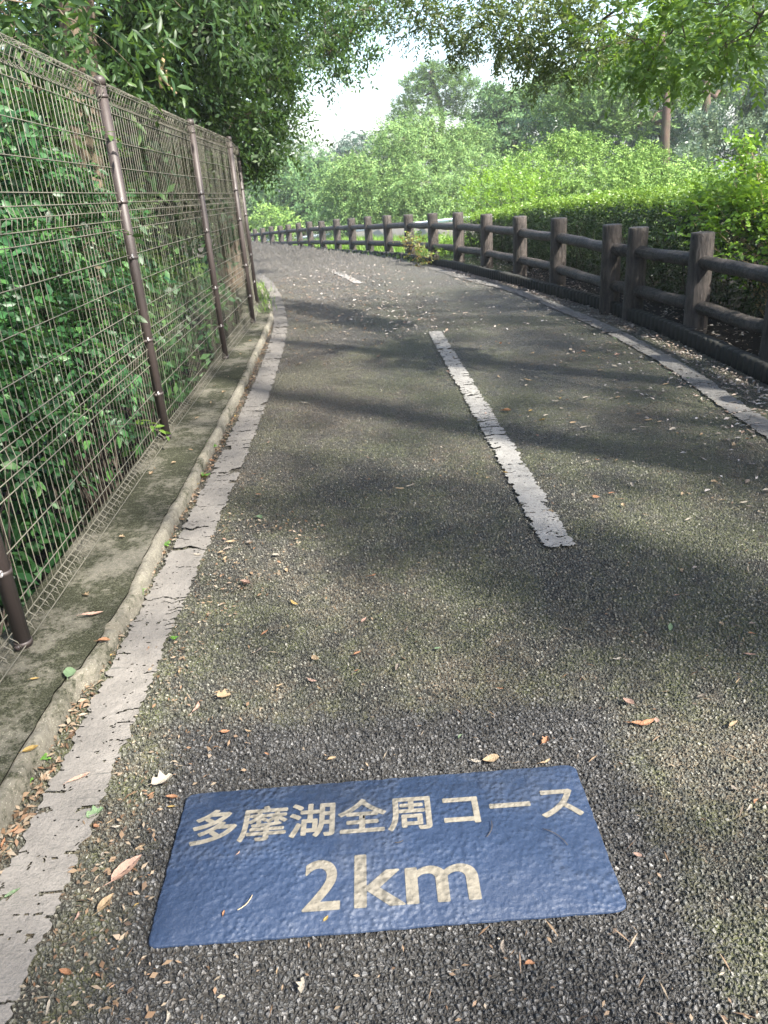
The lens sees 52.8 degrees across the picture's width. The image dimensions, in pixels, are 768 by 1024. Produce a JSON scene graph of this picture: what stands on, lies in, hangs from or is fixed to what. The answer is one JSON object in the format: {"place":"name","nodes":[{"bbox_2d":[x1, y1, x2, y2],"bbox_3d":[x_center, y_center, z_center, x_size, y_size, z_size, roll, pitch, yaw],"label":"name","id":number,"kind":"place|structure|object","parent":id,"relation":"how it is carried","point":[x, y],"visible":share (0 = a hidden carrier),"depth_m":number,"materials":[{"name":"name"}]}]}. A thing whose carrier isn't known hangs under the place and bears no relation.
{"place":"outdoors","nodes":[
{"label":"outdoors","id":0,"kind":"place"},
{"bbox_2d":[0,162,764,784],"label":"ground","id":1,"kind":"structure","parent":0,"point":[750,342],"depth_m":7.77,"materials":[{"name":"soil"}]},
{"bbox_2d":[0,228,99,635],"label":"shrub","id":2,"kind":"object","parent":1,"relation":"on","point":[4,457],"visible":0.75,"depth_m":3.72,"materials":[{"name":"green plant"}]},
{"bbox_2d":[0,133,124,412],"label":"shrub","id":3,"kind":"object","parent":1,"relation":"on","point":[13,137],"visible":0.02,"depth_m":5.86,"materials":[{"name":"green plant"}]},
{"bbox_2d":[0,62,176,541],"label":"shrub","id":4,"kind":"object","parent":1,"relation":"on","point":[96,216],"visible":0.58,"depth_m":4.48,"materials":[{"name":"green plant"}]},
{"bbox_2d":[0,86,193,466],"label":"shrub","id":5,"kind":"object","parent":1,"relation":"on","point":[124,258],"visible":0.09,"depth_m":6.79,"materials":[{"name":"green plant"}]},
{"bbox_2d":[0,0,253,632],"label":"backdrop tree","id":6,"kind":"object","parent":1,"relation":"on","point":[17,536],"visible":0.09,"depth_m":7.67,"materials":[{"name":"green plant"}]},
{"bbox_2d":[0,286,268,782],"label":"kerb","id":7,"kind":"structure","parent":1,"relation":"on","point":[64,636],"depth_m":3.18,"materials":[{"name":"concrete"}]},
{"bbox_2d":[63,667,75,678],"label":"fallen leaf","id":8,"kind":"object","parent":7,"relation":"on","point":[69,671],"visible":1,"depth_m":2.47,"materials":[{"name":"green plant"}]},
{"bbox_2d":[77,611,102,615],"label":"fallen leaf","id":9,"kind":"object","parent":7,"relation":"on","point":[91,613],"visible":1,"depth_m":2.80,"materials":[{"name":"brown plant"}]},
{"bbox_2d":[0,32,258,682],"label":"fence","id":10,"kind":"object","parent":7,"relation":"on","point":[22,639],"visible":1,"depth_m":4.10,"materials":[{"name":"brown metal"}]},
{"bbox_2d":[43,124,121,149],"bbox_3d":[-1.575,-1.960,4.066,0.463,0.140,0.110,2,24,14],"label":"sprig","id":11,"kind":"object","parent":10,"relation":"attached to","point":[118,144],"visible":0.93,"depth_m":4.02,"materials":[{"name":"green plant"}]},
{"bbox_2d":[62,223,143,244],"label":"sprig","id":12,"kind":"object","parent":10,"relation":"attached to","point":[140,241],"visible":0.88,"depth_m":4.17,"materials":[{"name":"green plant"}]},
{"bbox_2d":[72,302,147,322],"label":"sprig","id":13,"kind":"object","parent":10,"relation":"attached to","point":[140,318],"visible":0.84,"depth_m":4.30,"materials":[{"name":"green plant"}]},
{"bbox_2d":[98,419,170,440],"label":"sprig","id":14,"kind":"object","parent":10,"relation":"attached to","point":[162,431],"visible":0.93,"depth_m":4.50,"materials":[{"name":"green plant"}]},
{"bbox_2d":[0,286,273,841],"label":"kerb","id":15,"kind":"structure","parent":1,"relation":"on","point":[15,785],"depth_m":2.68,"materials":[{"name":"concrete"}]},
{"bbox_2d":[19,745,37,752],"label":"fallen leaf","id":16,"kind":"object","parent":15,"relation":"on","point":[29,748],"visible":1,"depth_m":2.13,"materials":[{"name":"plant"}]},
{"bbox_2d":[97,637,109,640],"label":"fallen leaf","id":17,"kind":"object","parent":15,"relation":"on","point":[103,639],"visible":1,"depth_m":2.64,"materials":[{"name":"brown plant"}]},
{"bbox_2d":[0,0,327,364],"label":"oak tree","id":18,"kind":"object","parent":1,"relation":"on","point":[76,42],"visible":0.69,"depth_m":4.97,"materials":[{"name":"green plant"}]},
{"bbox_2d":[121,256,217,287],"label":"grass","id":19,"kind":"structure","parent":1,"relation":"on","point":[199,266],"depth_m":15.24,"materials":[{"name":"green plant"}]},
{"bbox_2d":[7,0,416,304],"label":"broadleaf tree","id":20,"kind":"object","parent":1,"relation":"on","point":[261,156],"visible":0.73,"depth_m":8.60,"materials":[{"name":"green plant"}]},
{"bbox_2d":[148,9,176,93],"bbox_3d":[-2.110,-4.490,6.995,0.147,1.334,0.703,-13,25,-20],"label":"dead branch","id":21,"kind":"object","parent":20,"relation":"hanging from","point":[160,77],"visible":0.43,"depth_m":6.92,"materials":[{"name":"brown wood"}]},
{"bbox_2d":[187,138,338,232],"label":"tree","id":22,"kind":"object","parent":1,"relation":"on","point":[321,150],"visible":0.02,"depth_m":75.13,"materials":[{"name":"green plant"}]},
{"bbox_2d":[248,201,305,240],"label":"distant shrub","id":23,"kind":"object","parent":1,"relation":"on","point":[276,210],"visible":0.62,"depth_m":44.24,"materials":[{"name":"green plant"}]},
{"bbox_2d":[252,226,328,241],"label":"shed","id":24,"kind":"structure","parent":1,"relation":"on","point":[292,235],"depth_m":51.76,"materials":[{"name":"paint"}]},
{"bbox_2d":[244,153,338,227],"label":"distant tree","id":25,"kind":"object","parent":1,"relation":"on","point":[251,200],"visible":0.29,"depth_m":56.49,"materials":[{"name":"green plant"}]},
{"bbox_2d":[202,0,406,260],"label":"broadleaf tree","id":26,"kind":"object","parent":1,"relation":"on","point":[365,50],"visible":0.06,"depth_m":13.98,"materials":[{"name":"green plant"}]},
{"bbox_2d":[263,162,354,240],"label":"distant tree","id":27,"kind":"object","parent":1,"relation":"on","point":[298,195],"visible":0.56,"depth_m":47.10,"materials":[{"name":"green plant"}]},
{"bbox_2d":[276,129,419,213],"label":"tree","id":28,"kind":"object","parent":1,"relation":"on","point":[344,145],"visible":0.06,"depth_m":79.40,"materials":[{"name":"green plant"}]},
{"bbox_2d":[285,217,476,240],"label":"roadside wall","id":29,"kind":"structure","parent":1,"relation":"on","point":[379,232],"depth_m":24.76,"materials":[{"name":"beige concrete"}]},
{"bbox_2d":[302,106,535,239],"bbox_3d":[1.247,-13.629,32.640,10.757,6.412,7.643,-4,24,0],"label":"locust tree","id":30,"kind":"object","parent":1,"relation":"on","point":[398,187],"visible":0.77,"depth_m":31.61,"materials":[{"name":"green plant"}]},
{"bbox_2d":[393,231,445,266],"bbox_3d":[0.619,-4.679,13.860,0.619,0.655,1.991,-10,24,-13],"label":"seedling shrub","id":31,"kind":"object","parent":1,"relation":"on","point":[419,249],"visible":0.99,"depth_m":13.72,"materials":[{"name":"green plant"}]},
{"bbox_2d":[400,230,452,259],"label":"seedling shrub","id":32,"kind":"object","parent":1,"relation":"on","point":[443,252],"visible":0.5,"depth_m":14.40,"materials":[{"name":"green plant"}]},
{"bbox_2d":[387,57,480,187],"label":"pine tree","id":33,"kind":"object","parent":1,"relation":"on","point":[419,88],"visible":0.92,"depth_m":48.97,"materials":[{"name":"green plant"}]},
{"bbox_2d":[259,225,678,255],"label":"grass","id":34,"kind":"structure","parent":1,"relation":"on","point":[376,248],"depth_m":19.48,"materials":[{"name":"green plant"}]},
{"bbox_2d":[360,0,650,114],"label":"overhanging tree","id":35,"kind":"object","parent":1,"relation":"on","point":[549,68],"visible":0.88,"depth_m":6.39,"materials":[{"name":"green plant"}]},
{"bbox_2d":[456,66,555,169],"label":"background tree","id":36,"kind":"object","parent":1,"relation":"on","point":[494,103],"visible":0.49,"depth_m":41.71,"materials":[{"name":"green plant"}]},
{"bbox_2d":[250,212,767,359],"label":"log fence","id":37,"kind":"object","parent":1,"relation":"on","point":[700,261],"visible":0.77,"depth_m":7.83,"materials":[{"name":"wood"}]},
{"bbox_2d":[442,153,577,240],"bbox_3d":[2.291,-5.637,14.256,1.567,1.749,2.816,-22,29,-34],"label":"bright shrub","id":38,"kind":"object","parent":1,"relation":"on","point":[490,176],"visible":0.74,"depth_m":14.14,"materials":[{"name":"green plant"}]},
{"bbox_2d":[450,148,587,216],"bbox_3d":[3.617,-8.681,21.110,3.266,2.341,4.263,-10,24,-12],"label":"mounded shrub","id":39,"kind":"object","parent":1,"relation":"on","point":[494,167],"visible":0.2,"depth_m":21.56,"materials":[{"name":"green plant"}]},
{"bbox_2d":[328,249,767,384],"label":"kerb","id":40,"kind":"structure","parent":1,"relation":"on","point":[755,367],"depth_m":7.14,"materials":[{"name":"grey concrete"}]},
{"bbox_2d":[501,124,621,203],"bbox_3d":[4.234,-7.664,17.905,2.884,2.394,3.027,-4,24,0],"label":"mounded shrub","id":41,"kind":"object","parent":1,"relation":"on","point":[565,147],"visible":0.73,"depth_m":17.70,"materials":[{"name":"green plant"}]},
{"bbox_2d":[451,257,760,353],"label":"leaf litter","id":42,"kind":"object","parent":1,"relation":"on","point":[619,297],"visible":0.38,"depth_m":7.94,"materials":[{"name":"brown plant"}]},
{"bbox_2d":[463,181,767,317],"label":"hedge","id":43,"kind":"object","parent":1,"relation":"on","point":[621,206],"visible":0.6,"depth_m":8.59,"materials":[{"name":"green plant"}]},
{"bbox_2d":[517,6,714,175],"bbox_3d":[9.168,-15.963,30.323,7.713,6.466,5.155,-4,24,0],"label":"pine tree","id":44,"kind":"object","parent":1,"relation":"on","point":[584,104],"visible":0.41,"depth_m":29.27,"materials":[{"name":"green plant"}]},
{"bbox_2d":[500,55,735,185],"bbox_3d":[12.695,-19.404,38.746,11.713,8.165,9.190,-21,28,-33],"label":"background tree","id":45,"kind":"object","parent":1,"relation":"on","point":[674,135],"visible":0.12,"depth_m":37.67,"materials":[{"name":"green plant"}]},
{"bbox_2d":[580,136,701,218],"bbox_3d":[5.296,-7.048,16.690,2.568,1.982,2.989,-4,24,0],"label":"mounded shrub","id":46,"kind":"object","parent":1,"relation":"on","point":[623,171],"visible":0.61,"depth_m":16.32,"materials":[{"name":"green plant"}]},
{"bbox_2d":[573,19,744,186],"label":"tree","id":47,"kind":"object","parent":1,"relation":"on","point":[671,141],"depth_m":62.23,"materials":[{"name":"green plant"}]},
{"bbox_2d":[552,0,767,120],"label":"overhanging tree","id":48,"kind":"object","parent":1,"relation":"on","point":[715,43],"visible":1,"depth_m":4.59,"materials":[{"name":"green plant"}]},
{"bbox_2d":[614,151,737,233],"bbox_3d":[5.445,-5.671,14.170,3.171,1.686,2.246,-18,27,-29],"label":"mounded shrub","id":49,"kind":"object","parent":1,"relation":"on","point":[678,179],"visible":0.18,"depth_m":14.39,"materials":[{"name":"green plant"}]},
{"bbox_2d":[637,0,767,181],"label":"tree","id":50,"kind":"object","parent":1,"relation":"on","point":[765,29],"visible":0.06,"depth_m":53.15,"materials":[{"name":"green plant"}]},
{"bbox_2d":[663,125,767,313],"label":"bright shrub","id":51,"kind":"object","parent":1,"relation":"on","point":[753,183],"visible":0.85,"depth_m":6.56,"materials":[{"name":"green plant"}]},
{"bbox_2d":[665,42,767,183],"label":"background tree","id":52,"kind":"object","parent":1,"relation":"on","point":[756,117],"visible":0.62,"depth_m":23.92,"materials":[{"name":"green plant"}]},
{"bbox_2d":[665,0,767,178],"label":"pine tree","id":53,"kind":"object","parent":1,"relation":"on","point":[712,96],"visible":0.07,"depth_m":32.73,"materials":[{"name":"green plant"}]},
{"bbox_2d":[0,238,767,1023],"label":"cycle path","id":54,"kind":"structure","parent":0,"point":[682,916],"depth_m":2.53,"materials":[{"name":"grey asphalt"}]},
{"bbox_2d":[3,888,19,897],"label":"fallen leaf","id":55,"kind":"object","parent":54,"relation":"on","point":[12,892],"visible":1,"depth_m":1.77,"materials":[{"name":"green plant"}]},
{"bbox_2d":[40,753,50,760],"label":"weed","id":56,"kind":"object","parent":54,"relation":"on","point":[43,757],"visible":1,"depth_m":2.18,"materials":[{"name":"green plant"}]},
{"bbox_2d":[46,999,49,1014],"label":"fallen leaf","id":57,"kind":"object","parent":54,"relation":"on","point":[48,1007],"visible":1,"depth_m":1.51,"materials":[{"name":"beige plant"}]},
{"bbox_2d":[59,968,73,975],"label":"fallen leaf","id":58,"kind":"object","parent":54,"relation":"on","point":[66,971],"visible":1,"depth_m":1.58,"materials":[{"name":"brown plant"}]},
{"bbox_2d":[92,893,113,915],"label":"fallen leaf","id":59,"kind":"object","parent":54,"relation":"on","point":[102,904],"visible":1,"depth_m":1.72,"materials":[{"name":"beige plant"}]},
{"bbox_2d":[102,855,141,886],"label":"fallen leaf","id":60,"kind":"object","parent":54,"relation":"on","point":[122,869],"visible":1,"depth_m":1.80,"materials":[{"name":"beige plant"}]},
{"bbox_2d":[0,327,272,873],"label":"leaf litter","id":61,"kind":"object","parent":54,"relation":"on","point":[18,830],"visible":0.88,"depth_m":2.24,"materials":[{"name":"brown plant"}]},
{"bbox_2d":[0,271,287,1023],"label":"edge line","id":62,"kind":"object","parent":54,"relation":"on","point":[16,954],"visible":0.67,"depth_m":2.27,"materials":[{"name":"white paint"}]},
{"bbox_2d":[63,772,89,784],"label":"fallen leaf","id":63,"kind":"object","parent":62,"relation":"on","point":[78,776],"visible":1,"depth_m":2.10,"materials":[{"name":"beige plant"}]},
{"bbox_2d":[86,805,102,817],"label":"fallen leaf","id":64,"kind":"object","parent":62,"relation":"on","point":[94,810],"visible":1,"depth_m":1.98,"materials":[{"name":"green plant"}]},
{"bbox_2d":[146,770,172,785],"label":"fallen leaf","id":65,"kind":"object","parent":54,"relation":"on","point":[161,778],"visible":1,"depth_m":2.07,"materials":[{"name":"white plant"}]},
{"bbox_2d":[166,1011,170,1023],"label":"fallen leaf","id":66,"kind":"object","parent":54,"relation":"on","point":[168,1016],"visible":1,"depth_m":1.48,"materials":[{"name":"beige plant"}]},
{"bbox_2d":[19,471,324,1023],"bbox_3d":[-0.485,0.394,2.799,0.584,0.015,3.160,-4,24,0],"label":"leaf litter","id":67,"kind":"object","parent":54,"relation":"on","point":[115,1002],"visible":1,"depth_m":1.81,"materials":[{"name":"brown plant"}]},
{"bbox_2d":[166,794,179,797],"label":"fallen leaf","id":68,"kind":"object","parent":54,"relation":"on","point":[172,796],"visible":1,"depth_m":2.02,"materials":[{"name":"plant"}]},
{"bbox_2d":[214,689,230,697],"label":"fallen leaf","id":69,"kind":"object","parent":54,"relation":"on","point":[223,693],"visible":1,"depth_m":2.40,"materials":[{"name":"yellow plant"}]},
{"bbox_2d":[240,579,251,583],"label":"fallen leaf","id":70,"kind":"object","parent":54,"relation":"on","point":[245,581],"visible":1,"depth_m":3.07,"materials":[{"name":"brown plant"}]},
{"bbox_2d":[238,282,265,383],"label":"leaf litter","id":71,"kind":"object","parent":54,"relation":"on","point":[260,349],"visible":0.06,"depth_m":7.29,"materials":[{"name":"brown plant"}]},
{"bbox_2d":[255,279,277,313],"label":"grass","id":72,"kind":"structure","parent":54,"relation":"on","point":[264,293],"depth_m":10.17,"materials":[{"name":"green plant"}]},
{"bbox_2d":[296,976,308,992],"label":"fallen leaf","id":73,"kind":"object","parent":54,"relation":"on","point":[303,983],"visible":1,"depth_m":1.52,"materials":[{"name":"beige plant"}]},
{"bbox_2d":[311,655,318,659],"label":"fallen leaf","id":74,"kind":"object","parent":54,"relation":"on","point":[314,657],"visible":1,"depth_m":2.56,"materials":[{"name":"brown plant"}]},
{"bbox_2d":[323,265,362,283],"bbox_3d":[-0.911,-4.324,13.918,0.150,0.142,5.141,-9,24,-10],"label":"line","id":75,"kind":"object","parent":54,"relation":"on","point":[350,278],"visible":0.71,"depth_m":12.47,"materials":[{"name":"white paint"}]},
{"bbox_2d":[270,276,457,364],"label":"leaf litter","id":76,"kind":"object","parent":54,"relation":"on","point":[318,319],"visible":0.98,"depth_m":8.73,"materials":[{"name":"brown plant"}]},
{"bbox_2d":[148,765,625,948],"bbox_3d":[0.000,0.789,1.825,1.020,0.008,0.445,-4,24,0],"label":"path sign","id":77,"kind":"object","parent":54,"relation":"on","point":[306,860],"visible":1,"depth_m":1.79,"materials":[{"name":"blue paint"}]},
{"bbox_2d":[353,250,427,263],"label":"grass","id":78,"kind":"structure","parent":54,"relation":"on","point":[396,256],"depth_m":15.42,"materials":[{"name":"green plant"}]},
{"bbox_2d":[35,319,767,1023],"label":"leaf litter","id":79,"kind":"object","parent":54,"relation":"on","point":[419,725],"visible":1,"depth_m":1.90,"materials":[{"name":"brown plant"}]},
{"bbox_2d":[275,261,591,341],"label":"leaf litter","id":80,"kind":"object","parent":54,"relation":"on","point":[385,301],"visible":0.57,"depth_m":9.82,"materials":[{"name":"brown plant"}]},
{"bbox_2d":[483,754,498,761],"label":"fallen leaf","id":81,"kind":"object","parent":54,"relation":"on","point":[492,757],"visible":1,"depth_m":2.06,"materials":[{"name":"beige plant"}]},
{"bbox_2d":[429,331,575,546],"bbox_3d":[0.615,-0.823,5.410,0.156,0.001,4.869,-5,24,-1],"label":"line","id":82,"kind":"object","parent":54,"relation":"on","point":[533,500],"visible":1,"depth_m":4.11,"materials":[{"name":"white paint"}]},
{"bbox_2d":[500,937,505,953],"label":"fallen leaf","id":83,"kind":"object","parent":54,"relation":"on","point":[502,946],"visible":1,"depth_m":1.57,"materials":[{"name":"beige plant"}]},
{"bbox_2d":[525,960,534,963],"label":"fallen leaf","id":84,"kind":"object","parent":54,"relation":"on","point":[529,962],"visible":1,"depth_m":1.53,"materials":[{"name":"orange plant"}]},
{"bbox_2d":[540,736,548,744],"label":"fallen leaf","id":85,"kind":"object","parent":54,"relation":"on","point":[545,739],"visible":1,"depth_m":2.12,"materials":[{"name":"orange plant"}]},
{"bbox_2d":[403,262,767,438],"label":"edge line","id":86,"kind":"object","parent":54,"relation":"on","point":[727,399],"visible":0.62,"depth_m":5.73,"materials":[{"name":"white paint"}]},
{"bbox_2d":[404,260,767,413],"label":"leaf litter","id":87,"kind":"object","parent":54,"relation":"on","point":[617,320],"visible":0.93,"depth_m":6.44,"materials":[{"name":"brown plant"}]},
{"bbox_2d":[426,276,767,567],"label":"leaf litter","id":88,"kind":"object","parent":54,"relation":"on","point":[746,481],"visible":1,"depth_m":5.20,"materials":[{"name":"brown plant"}]},
{"bbox_2d":[623,698,636,705],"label":"fallen leaf","id":89,"kind":"object","parent":54,"relation":"on","point":[629,701],"visible":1,"depth_m":2.24,"materials":[{"name":"plant"}]},
{"bbox_2d":[633,852,643,856],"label":"fallen leaf","id":90,"kind":"object","parent":54,"relation":"on","point":[638,854],"visible":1,"depth_m":1.75,"materials":[{"name":"plant"}]},
{"bbox_2d":[623,718,654,724],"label":"fallen leaf","id":91,"kind":"object","parent":54,"relation":"on","point":[646,722],"visible":1,"depth_m":2.16,"materials":[{"name":"orange plant"}]},
{"bbox_2d":[728,720,737,727],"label":"fallen leaf","id":92,"kind":"object","parent":54,"relation":"on","point":[732,723],"visible":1,"depth_m":2.12,"materials":[{"name":"beige plant"}]},
{"bbox_2d":[2,0,767,191],"label":"sky","id":93,"kind":"structure","parent":0,"point":[357,108],"materials":[{"name":"white"}]}
]}

